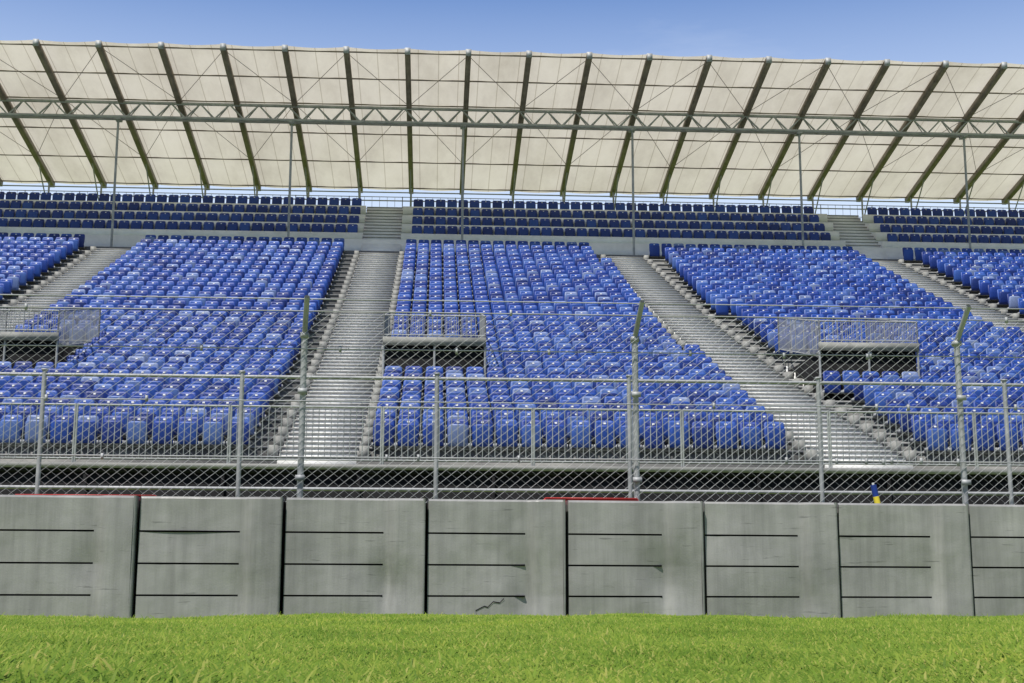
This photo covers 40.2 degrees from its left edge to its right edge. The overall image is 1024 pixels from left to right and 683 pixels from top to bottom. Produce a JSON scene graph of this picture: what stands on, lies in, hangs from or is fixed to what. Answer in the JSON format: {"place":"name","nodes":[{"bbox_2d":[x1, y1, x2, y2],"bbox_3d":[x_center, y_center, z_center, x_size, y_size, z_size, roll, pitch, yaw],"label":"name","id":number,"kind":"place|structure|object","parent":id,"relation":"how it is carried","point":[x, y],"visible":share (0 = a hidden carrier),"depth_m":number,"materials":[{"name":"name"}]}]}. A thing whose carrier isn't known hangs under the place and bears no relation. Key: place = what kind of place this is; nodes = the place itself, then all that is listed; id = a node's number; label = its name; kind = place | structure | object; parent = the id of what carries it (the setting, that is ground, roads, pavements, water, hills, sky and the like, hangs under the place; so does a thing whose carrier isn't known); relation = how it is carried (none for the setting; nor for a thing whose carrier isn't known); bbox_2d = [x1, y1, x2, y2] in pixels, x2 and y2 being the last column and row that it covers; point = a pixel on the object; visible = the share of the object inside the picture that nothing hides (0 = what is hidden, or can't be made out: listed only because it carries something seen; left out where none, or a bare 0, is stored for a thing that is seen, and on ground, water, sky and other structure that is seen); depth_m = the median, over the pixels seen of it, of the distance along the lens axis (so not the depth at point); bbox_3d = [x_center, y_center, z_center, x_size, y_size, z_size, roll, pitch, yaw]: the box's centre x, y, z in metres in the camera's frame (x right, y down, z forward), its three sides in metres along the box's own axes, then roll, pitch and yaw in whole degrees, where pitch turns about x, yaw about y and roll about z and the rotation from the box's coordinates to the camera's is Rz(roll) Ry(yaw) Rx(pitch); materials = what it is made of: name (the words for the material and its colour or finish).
{"place":"outdoors","nodes":[
{"label":"outdoors","id":0,"kind":"place"},
{"bbox_2d":[0,495,1023,618],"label":"barrier wall","id":1,"kind":"structure","parent":0,"point":[395,549],"depth_m":12.86,"materials":[{"name":"grey concrete"}]},
{"bbox_2d":[0,495,1023,617],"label":"barrier grooves","id":2,"kind":"object","parent":1,"relation":"attached to","point":[135,562],"visible":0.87,"depth_m":12.86,"materials":[{"name":"black concrete"}]},
{"bbox_2d":[0,199,1023,474],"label":"concrete grandstand","id":3,"kind":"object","parent":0,"point":[610,245],"depth_m":40.00},
{"bbox_2d":[0,39,1023,220],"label":"roof frame","id":4,"kind":"object","parent":3,"relation":"on","point":[748,109],"visible":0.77,"depth_m":59.68,"materials":[{"name":"grey metal"}]},
{"bbox_2d":[0,40,1023,201],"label":"canopy roof","id":5,"kind":"structure","parent":4,"relation":"attached to","point":[326,147],"depth_m":59.92,"materials":[{"name":"beige fabric"}]},
{"bbox_2d":[0,190,1023,468],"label":"grandstand railings","id":6,"kind":"object","parent":3,"relation":"on","point":[482,332],"visible":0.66,"depth_m":27.27,"materials":[{"name":"grey metal"}]},
{"bbox_2d":[0,232,1023,452],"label":"stadium seats","id":7,"kind":"object","parent":3,"relation":"on","point":[224,266],"visible":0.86,"depth_m":40.37,"materials":[{"name":"plastic"}]},
{"bbox_2d":[0,192,1023,243],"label":"upper seat rows","id":8,"kind":"object","parent":3,"relation":"on","point":[353,228],"visible":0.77,"depth_m":60.57,"materials":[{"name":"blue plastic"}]},
{"bbox_2d":[0,207,1023,468],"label":"stairs","id":9,"kind":"structure","parent":3,"relation":"on","point":[374,275],"depth_m":42.72,"materials":[{"name":"grey concrete"}]},
{"bbox_2d":[0,98,1023,254],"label":"roof truss","id":10,"kind":"object","parent":3,"relation":"on","point":[471,124],"visible":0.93,"depth_m":58.68,"materials":[{"name":"grey metal"}]},
{"bbox_2d":[0,246,1023,460],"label":"row end blocks","id":11,"kind":"structure","parent":3,"relation":"on","point":[769,362],"depth_m":40.38,"materials":[{"name":"grey concrete"}]},
{"bbox_2d":[0,341,1023,504],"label":"dark opening","id":12,"kind":"object","parent":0,"point":[1004,499],"visible":0.3,"depth_m":27.01,"materials":[{"name":"black"}]},
{"bbox_2d":[0,0,1023,220],"label":"sky","id":13,"kind":"structure","parent":0,"point":[960,31],"materials":[{"name":"blue"}]},
{"bbox_2d":[0,611,1023,682],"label":"lawn verge","id":14,"kind":"structure","parent":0,"point":[601,624],"depth_m":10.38,"materials":[{"name":"green plant"}]},
{"bbox_2d":[15,494,637,500],"bbox_3d":[-1.721,2.037,13.184,5.850,1.145,0.200,1,-10,-3],"label":"red barrier","id":15,"kind":"object","parent":14,"relation":"on","point":[596,499],"visible":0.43,"depth_m":13.31,"materials":[{"name":"plastic"}]},
{"bbox_2d":[870,483,879,502],"bbox_3d":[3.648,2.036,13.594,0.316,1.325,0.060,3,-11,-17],"label":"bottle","id":16,"kind":"object","parent":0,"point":[875,494],"visible":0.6,"depth_m":13.64,"materials":[{"name":"plastic"}]},
{"bbox_3d":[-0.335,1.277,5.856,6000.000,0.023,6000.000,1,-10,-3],"label":"grassy ground","id":17,"kind":"structure","parent":0,"visible":0},
{"bbox_2d":[0,368,1023,504],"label":"spectator fence","id":18,"kind":"object","parent":17,"relation":"on","point":[435,490],"visible":0.72,"depth_m":14.57,"materials":[{"name":"metal"}]},
{"bbox_2d":[0,294,1023,503],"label":"fence posts","id":19,"kind":"object","parent":17,"relation":"on","point":[636,395],"visible":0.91,"depth_m":13.88,"materials":[{"name":"metal"}]},
{"bbox_2d":[0,308,1023,504],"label":"chain link","id":20,"kind":"object","parent":19,"relation":"attached to","point":[503,407],"visible":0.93,"depth_m":13.83,"materials":[{"name":"metal"}]},
{"bbox_2d":[24,303,1016,464],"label":"fence clips","id":21,"kind":"object","parent":19,"relation":"attached to","point":[690,354],"visible":0.82,"depth_m":13.93,"materials":[{"name":"metal"}]}
]}

